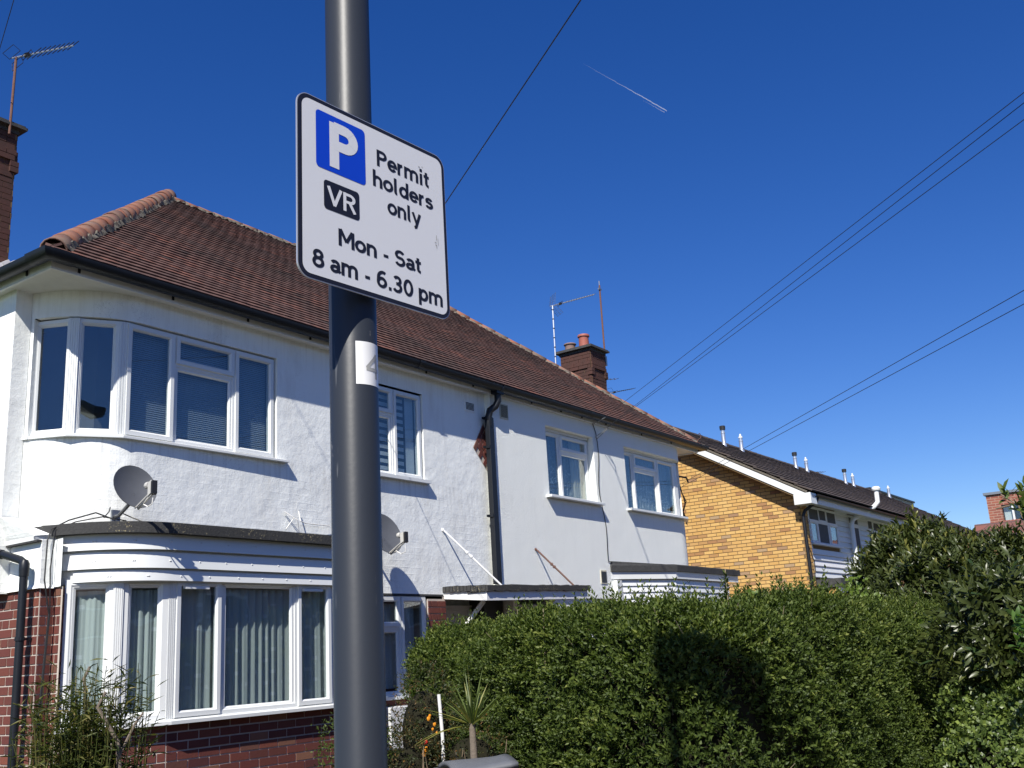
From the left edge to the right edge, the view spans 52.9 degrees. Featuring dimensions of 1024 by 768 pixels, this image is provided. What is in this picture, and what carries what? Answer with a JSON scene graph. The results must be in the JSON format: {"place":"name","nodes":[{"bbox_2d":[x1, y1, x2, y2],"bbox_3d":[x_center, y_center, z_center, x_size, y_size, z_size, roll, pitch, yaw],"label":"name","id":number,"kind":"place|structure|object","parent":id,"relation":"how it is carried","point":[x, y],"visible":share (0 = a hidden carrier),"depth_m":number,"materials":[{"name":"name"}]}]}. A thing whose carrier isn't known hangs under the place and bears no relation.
{"place":"outdoors","nodes":[
{"label":"outdoors","id":0,"kind":"place"},
{"bbox_2d":[0,0,13,46],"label":"overhead wire","id":1,"kind":"object","parent":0,"point":[6,24],"visible":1,"depth_m":11.92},
{"bbox_2d":[0,0,1023,529],"label":"sky","id":2,"kind":"structure","parent":0,"point":[682,158],"materials":[{"name":"blue"}]},
{"bbox_2d":[867,487,914,506],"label":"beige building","id":3,"kind":"structure","parent":0,"point":[907,501],"depth_m":76.77,"materials":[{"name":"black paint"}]},
{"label":"front garden","id":4,"kind":"structure","parent":0,"visible":0},
{"bbox_2d":[0,654,168,767],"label":"bamboo","id":5,"kind":"object","parent":4,"relation":"on","point":[71,748],"visible":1,"depth_m":5.54,"materials":[{"name":"green plant"}]},
{"bbox_2d":[306,712,397,767],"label":"leafy shrub","id":6,"kind":"object","parent":4,"relation":"on","point":[329,750],"visible":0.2,"depth_m":6.93,"materials":[{"name":"green plant"}]},
{"bbox_2d":[0,117,739,767],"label":"house","id":7,"kind":"structure","parent":4,"relation":"on","point":[480,515],"depth_m":11.46,"materials":[{"name":"paint"}]},
{"bbox_2d":[0,549,31,767],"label":"downpipe","id":8,"kind":"object","parent":7,"relation":"attached to","point":[24,570],"visible":0.96,"depth_m":9.03,"materials":[{"name":"black plastic"}]},
{"bbox_2d":[3,41,78,134],"bbox_3d":[-6.134,-3.846,13.329,0.380,1.638,0.870,-13,-18,33],"label":"tv aerial","id":9,"kind":"object","parent":7,"relation":"attached to","point":[27,55],"visible":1,"depth_m":13.16,"materials":[{"name":"metal"}]},
{"bbox_2d":[31,319,67,435],"bbox_3d":[-4.522,-0.060,10.110,0.404,1.170,0.065,-5,-15,8],"label":"window","id":10,"kind":"structure","parent":7,"relation":"in","point":[63,322],"depth_m":10.13,"materials":[{"name":"white plastic"}]},
{"bbox_2d":[34,512,126,763],"bbox_3d":[-3.815,2.547,9.171,0.727,2.807,0.237,9,-19,-38],"label":"wall cable","id":11,"kind":"object","parent":7,"relation":"attached to","point":[46,638],"depth_m":9.22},
{"bbox_2d":[59,580,112,723],"bbox_3d":[-3.817,2.410,9.259,0.430,1.285,0.065,1,-15,-16],"label":"window","id":12,"kind":"structure","parent":7,"relation":"in","point":[70,588],"depth_m":9.27,"materials":[{"name":"white plastic"}]},
{"bbox_2d":[70,591,105,714],"bbox_3d":[-3.822,2.454,9.314,0.426,1.140,0.058,1,-15,-16],"label":"net curtain","id":13,"kind":"object","parent":7,"relation":"hanging from","point":[88,640],"visible":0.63,"depth_m":9.35,"materials":[{"name":"white fabric"}]},
{"bbox_2d":[75,318,118,433],"bbox_3d":[-4.106,-0.069,10.172,0.394,1.170,0.065,3,-16,-24],"label":"window","id":14,"kind":"structure","parent":7,"relation":"in","point":[84,322],"depth_m":10.17,"materials":[{"name":"white plastic"}]},
{"bbox_2d":[104,507,140,520],"bbox_3d":[-3.708,1.240,9.744,0.210,0.160,0.489,-13,-18,33],"label":"dish cable","id":15,"kind":"object","parent":7,"relation":"on","point":[124,514],"visible":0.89,"depth_m":9.86,"materials":[{"name":"white plastic"}]},
{"bbox_2d":[110,465,157,520],"bbox_3d":[-3.519,0.999,9.603,0.393,0.501,0.720,3,-16,-22],"label":"satellite dish","id":16,"kind":"object","parent":7,"relation":"attached to","point":[135,486],"visible":0.99,"depth_m":9.60,"materials":[{"name":"plastic"}]},
{"bbox_2d":[127,590,156,712],"bbox_3d":[-3.437,2.486,9.523,0.471,1.140,0.055,8,-19,-37],"label":"net curtain","id":17,"kind":"object","parent":7,"relation":"hanging from","point":[142,648],"visible":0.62,"depth_m":9.55,"materials":[{"name":"white fabric"}]},
{"bbox_2d":[120,582,167,722],"bbox_3d":[-3.400,2.442,9.473,0.420,1.285,0.065,9,-19,-38],"label":"window","id":18,"kind":"structure","parent":7,"relation":"in","point":[162,592],"depth_m":9.48,"materials":[{"name":"white plastic"}]},
{"bbox_2d":[129,332,167,434],"bbox_3d":[-3.755,0.009,10.565,0.012,1.068,0.500,-13,-18,33],"label":"venetian blind","id":19,"kind":"object","parent":7,"relation":"attached to","point":[152,421],"visible":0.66,"depth_m":10.59,"materials":[{"name":"grey plastic"}]},
{"bbox_2d":[123,323,273,457],"bbox_3d":[-3.320,0.117,11.051,0.084,1.170,1.945,-13,-18,33],"label":"window","id":20,"kind":"structure","parent":7,"relation":"in","point":[230,376],"depth_m":11.06,"materials":[{"name":"white plastic"}]},
{"bbox_2d":[176,344,226,445],"bbox_3d":[-3.369,0.128,11.100,0.012,1.068,0.720,-13,-18,33],"label":"venetian blind","id":21,"kind":"object","parent":7,"relation":"attached to","point":[198,431],"visible":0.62,"depth_m":11.11,"materials":[{"name":"grey plastic"}]},
{"bbox_2d":[179,588,324,710],"bbox_3d":[-2.493,2.735,10.716,0.072,1.160,2.600,-13,-18,33],"label":"net curtain","id":22,"kind":"object","parent":7,"relation":"hanging from","point":[257,648],"visible":0.56,"depth_m":10.47,"materials":[{"name":"white fabric"}]},
{"bbox_2d":[238,358,265,450],"bbox_3d":[-2.983,0.246,11.634,0.012,1.068,0.500,-13,-18,33],"label":"venetian blind","id":23,"kind":"object","parent":7,"relation":"attached to","point":[250,436],"visible":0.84,"depth_m":11.68,"materials":[{"name":"plastic"}]},
{"bbox_2d":[172,582,333,718],"bbox_3d":[-2.426,2.706,10.687,0.082,1.285,2.620,-13,-18,33],"label":"window","id":24,"kind":"structure","parent":7,"relation":"in","point":[295,594],"depth_m":10.39,"materials":[{"name":"white plastic"}]},
{"bbox_2d":[283,511,329,532],"bbox_3d":[-2.329,1.591,11.790,0.090,0.264,0.703,-13,-18,33],"label":"loose cable","id":25,"kind":"object","parent":7,"relation":"attached to","point":[302,521],"visible":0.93,"depth_m":11.70,"materials":[{"name":"white plastic"}]},
{"bbox_2d":[378,394,403,472],"bbox_3d":[-1.744,0.609,13.341,0.004,0.995,1.000,-13,-18,33],"label":"venetian blind","id":26,"kind":"object","parent":7,"relation":"attached to","point":[386,433],"visible":0.35,"depth_m":13.55,"materials":[{"name":"plastic"}]},
{"bbox_2d":[381,514,407,554],"bbox_3d":[-1.496,1.819,12.428,0.465,0.530,0.628,-1,-15,-8],"label":"satellite dish","id":27,"kind":"object","parent":7,"relation":"attached to","point":[394,539],"visible":0.59,"depth_m":12.45,"materials":[{"name":"plastic"}]},
{"bbox_2d":[386,706,406,750],"bbox_3d":[-1.320,4.109,12.334,0.200,0.480,0.620,-13,-18,33],"label":"meter box","id":28,"kind":"object","parent":7,"relation":"attached to","point":[388,711],"visible":0.19,"depth_m":12.11,"materials":[{"name":"white plastic"}]},
{"bbox_2d":[384,603,413,688],"bbox_3d":[-1.535,3.254,12.791,0.047,1.030,1.000,-13,-18,33],"label":"net curtain","id":29,"kind":"object","parent":7,"relation":"hanging from","point":[390,651],"visible":0.27,"depth_m":12.88,"materials":[{"name":"white fabric"}]},
{"bbox_2d":[378,386,422,478],"bbox_3d":[-1.636,0.618,13.380,0.084,1.170,1.330,-13,-18,33],"label":"window","id":30,"kind":"structure","parent":7,"relation":"in","point":[389,413],"depth_m":13.51,"materials":[{"name":"white plastic"}]},
{"bbox_2d":[383,596,426,696],"bbox_3d":[-1.436,3.238,12.736,0.084,1.200,1.120,-13,-18,33],"label":"window","id":31,"kind":"structure","parent":7,"relation":"in","point":[397,627],"depth_m":12.80,"materials":[{"name":"white plastic"}]},
{"bbox_2d":[404,398,414,474],"bbox_3d":[-1.381,0.721,13.825,0.001,1.070,0.170,-13,-18,33],"label":"side curtain","id":32,"kind":"object","parent":7,"relation":"hanging from","point":[409,442],"visible":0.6,"depth_m":13.83,"materials":[{"name":"white fabric"}]},
{"bbox_2d":[445,605,471,625],"bbox_3d":[-0.796,4.099,13.881,0.090,2.170,0.890,-13,-18,33],"label":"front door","id":33,"kind":"structure","parent":7,"relation":"in","point":[450,609],"depth_m":14.22,"materials":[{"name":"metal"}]},
{"bbox_2d":[546,436,571,496],"bbox_3d":[0.671,1.354,16.758,0.047,1.030,1.000,-13,-18,33],"label":"lace curtain","id":34,"kind":"object","parent":7,"relation":"hanging from","point":[552,465],"visible":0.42,"depth_m":16.84,"materials":[{"name":"white fabric"}]},
{"bbox_2d":[545,431,590,499],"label":"window","id":35,"kind":"structure","parent":7,"relation":"in","point":[560,451],"depth_m":16.99,"materials":[{"name":"white plastic"}]},
{"bbox_2d":[549,292,594,363],"bbox_3d":[1.386,-0.925,22.418,1.102,2.280,0.320,2,-16,-21],"label":"tv aerial","id":36,"kind":"object","parent":7,"relation":"attached to","point":[559,303],"visible":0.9,"depth_m":22.39,"materials":[{"name":"metal"}]},
{"bbox_2d":[568,442,585,499],"bbox_3d":[1.078,1.458,17.243,0.062,1.030,0.440,-13,-18,33],"label":"side curtain","id":37,"kind":"object","parent":7,"relation":"hanging from","point":[577,478],"visible":0.84,"depth_m":17.23,"materials":[{"name":"beige fabric"}]},
{"bbox_2d":[592,417,607,438],"bbox_3d":[1.519,0.752,17.516,0.266,0.333,0.168,-12,-17,29],"label":"wire bracket","id":38,"kind":"object","parent":7,"relation":"attached to","point":[602,431],"visible":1,"depth_m":17.50,"materials":[{"name":"metal"}]},
{"bbox_2d":[605,92,1023,416],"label":"overhead wire","id":39,"kind":"object","parent":38,"relation":"attached to","point":[840,234],"visible":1,"depth_m":9.79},
{"bbox_2d":[607,119,1023,427],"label":"overhead wire","id":40,"kind":"object","parent":38,"relation":"attached to","point":[842,253],"visible":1,"depth_m":9.84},
{"bbox_2d":[592,423,611,562],"bbox_3d":[1.552,1.842,17.402,0.016,2.410,0.427,-13,-18,33],"label":"wall cable","id":41,"kind":"object","parent":7,"relation":"attached to","point":[599,493],"depth_m":17.29,"materials":[{"name":"plastic"}]},
{"bbox_2d":[598,281,607,365],"bbox_3d":[1.967,-1.342,22.542,0.060,1.960,0.170,-13,-18,33],"label":"mast","id":42,"kind":"object","parent":7,"relation":"attached to","point":[600,289],"visible":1,"depth_m":22.56,"materials":[{"name":"metal"}]},
{"bbox_2d":[624,455,669,512],"bbox_3d":[2.428,1.894,19.192,0.047,1.030,2.100,-13,-18,33],"label":"lace curtain","id":43,"kind":"object","parent":7,"relation":"hanging from","point":[645,492],"visible":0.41,"depth_m":19.33,"materials":[{"name":"white fabric"}]},
{"bbox_2d":[624,451,677,514],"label":"window","id":44,"kind":"structure","parent":7,"relation":"in","point":[634,468],"depth_m":19.32,"materials":[{"name":"white plastic"}]},
{"bbox_2d":[679,475,688,524],"bbox_3d":[3.468,2.341,20.764,0.382,1.006,0.103,11,-20,-42],"label":"cable tangle","id":45,"kind":"object","parent":7,"relation":"attached to","point":[684,499],"visible":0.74,"depth_m":20.73,"materials":[{"name":"black plastic"}]},
{"bbox_2d":[437,694,444,760],"bbox_3d":[-0.472,2.752,7.105,0.045,1.171,0.027,4,-16,-26],"label":"garden stake","id":46,"kind":"object","parent":4,"relation":"on","point":[440,717],"visible":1,"depth_m":7.20,"materials":[{"name":"white plastic"}]},
{"bbox_2d":[386,654,520,767],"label":"flowering shrub","id":47,"kind":"object","parent":4,"relation":"on","point":[419,724],"visible":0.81,"depth_m":7.28,"materials":[{"name":"green plant"}]},
{"bbox_2d":[415,666,509,758],"bbox_3d":[-0.291,2.543,6.597,0.592,1.435,0.611,-7,-15,13],"label":"cordyline","id":48,"kind":"object","parent":4,"relation":"on","point":[470,712],"visible":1,"depth_m":6.62,"materials":[{"name":"green plant"}]},
{"bbox_2d":[422,739,506,767],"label":"dry stems","id":49,"kind":"object","parent":4,"relation":"on","point":[443,757],"visible":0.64,"depth_m":6.87,"materials":[{"name":"brown plant"}]},
{"bbox_2d":[438,754,518,767],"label":"wheelie bin","id":50,"kind":"object","parent":4,"relation":"on","point":[503,761],"visible":1,"depth_m":6.10,"materials":[{"name":"grey plastic"}]},
{"bbox_2d":[402,564,970,767],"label":"hedge","id":51,"kind":"object","parent":4,"relation":"on","point":[798,676],"visible":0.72,"depth_m":6.86,"materials":[{"name":"green plant"}]},
{"bbox_2d":[747,588,758,595],"bbox_3d":[1.910,1.739,7.868,0.219,0.356,0.326,-3,-15,0],"label":"climbing plant","id":52,"kind":"object","parent":51,"relation":"on","point":[755,592],"visible":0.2,"depth_m":7.82,"materials":[{"name":"green plant"}]},
{"bbox_2d":[836,575,881,599],"bbox_3d":[3.338,2.018,9.892,0.348,0.400,0.434,-3,-15,-2],"label":"climbing plant","id":53,"kind":"object","parent":51,"relation":"on","point":[856,589],"visible":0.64,"depth_m":9.87,"materials":[{"name":"green plant"}]},
{"bbox_2d":[913,713,941,746],"bbox_3d":[3.426,2.930,8.950,0.557,0.422,0.396,-8,-16,18],"label":"climbing plant","id":54,"kind":"object","parent":51,"relation":"on","point":[931,715],"visible":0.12,"depth_m":8.75,"materials":[{"name":"green plant"}]},
{"bbox_2d":[833,504,1023,750],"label":"laurel bush","id":55,"kind":"object","parent":4,"relation":"on","point":[912,557],"visible":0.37,"depth_m":12.12,"materials":[{"name":"green plant"}]},
{"bbox_2d":[865,523,984,571],"bbox_3d":[5.126,2.101,12.492,1.714,0.960,0.200,-15,-19,37],"label":"laurel shoot","id":56,"kind":"object","parent":55,"relation":"attached to","point":[936,528],"visible":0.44,"depth_m":12.88,"materials":[{"name":"green plant"}]},
{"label":"pavement","id":57,"kind":"structure","parent":0,"visible":0},
{"bbox_2d":[325,0,387,767],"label":"lamp post","id":58,"kind":"object","parent":57,"relation":"on","point":[360,718],"visible":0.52,"depth_m":1.50,"materials":[{"name":"grey metal"}]},
{"bbox_2d":[296,92,449,318],"bbox_3d":[-0.219,-0.270,1.623,0.024,0.296,0.320,-15,-19,37],"label":"parking sign","id":59,"kind":"object","parent":58,"relation":"attached to","point":[370,212],"visible":1,"depth_m":1.60,"materials":[{"name":"metal"}]},
{"bbox_2d":[904,545,1023,712],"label":"laurel bush","id":60,"kind":"object","parent":57,"relation":"on","point":[988,635],"visible":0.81,"depth_m":8.31,"materials":[{"name":"green plant"}]},
{"bbox_2d":[929,665,1023,767],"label":"ivy","id":61,"kind":"object","parent":57,"relation":"on","point":[994,731],"visible":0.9,"depth_m":7.96,"materials":[{"name":"green plant"}]},
{"bbox_2d":[997,476,1023,520],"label":"elder shrub","id":62,"kind":"object","parent":57,"relation":"on","point":[1020,487],"visible":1,"depth_m":8.73,"materials":[{"name":"green plant"}]},
{"bbox_2d":[995,494,1023,523],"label":"dead branch","id":63,"kind":"object","parent":62,"relation":"attached to","point":[1009,506],"visible":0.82,"depth_m":9.73,"materials":[{"name":"brown wood"}]},
{"bbox_2d":[1005,605,1023,652],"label":"elder shrub","id":64,"kind":"object","parent":57,"relation":"on","point":[1016,616],"visible":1,"depth_m":7.34,"materials":[{"name":"green plant"}]},
{"label":"ground","id":65,"kind":"structure","parent":0,"visible":0},
{"bbox_2d":[673,425,978,596],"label":"terrace house","id":66,"kind":"structure","parent":65,"relation":"on","point":[749,514],"depth_m":22.90,"materials":[{"name":"yellow brick"}]},
{"bbox_2d":[808,507,839,545],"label":"window","id":67,"kind":"structure","parent":66,"relation":"in","point":[818,521],"depth_m":23.30,"materials":[{"name":"white paint"}]},
{"bbox_2d":[847,515,862,548],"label":"window","id":68,"kind":"structure","parent":66,"relation":"in","point":[855,525],"depth_m":25.22,"materials":[{"name":"white paint"}]},
{"bbox_2d":[867,519,886,538],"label":"window","id":69,"kind":"structure","parent":66,"relation":"in","point":[872,521],"depth_m":26.38,"materials":[{"name":"white paint"}]},
{"bbox_2d":[974,520,1023,535],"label":"tiled house","id":70,"kind":"structure","parent":65,"relation":"on","point":[979,527],"depth_m":47.93,"materials":[{"name":"red tile"}]},
{"bbox_2d":[983,488,1023,522],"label":"brick building","id":71,"kind":"structure","parent":65,"relation":"on","point":[993,499],"depth_m":62.23,"materials":[{"name":"brick"}]},
{"bbox_2d":[1003,505,1015,519],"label":"window","id":72,"kind":"structure","parent":71,"relation":"in","point":[1009,514],"depth_m":62.15,"materials":[{"name":"white glass"}]},
{"bbox_3d":[9.092,-6.356,-16.693,0.278,5.900,0.278,-13,-18,33],"label":"telegraph pole","id":73,"kind":"object","parent":65,"relation":"on","visible":0},
{"bbox_2d":[376,0,580,306],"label":"overhead wire","id":74,"kind":"object","parent":73,"relation":"attached to","point":[515,97],"visible":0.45,"depth_m":7.42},
{"bbox_2d":[606,103,1023,427],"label":"overhead wire","id":75,"kind":"object","parent":73,"relation":"attached to","point":[843,243],"visible":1,"depth_m":9.81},
{"bbox_2d":[682,304,1023,486],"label":"overhead wire","id":76,"kind":"object","parent":73,"relation":"attached to","point":[871,385],"visible":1,"depth_m":12.94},
{"bbox_2d":[683,290,1023,482],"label":"overhead wire","id":77,"kind":"object","parent":73,"relation":"attached to","point":[872,375],"visible":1,"depth_m":12.90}
]}

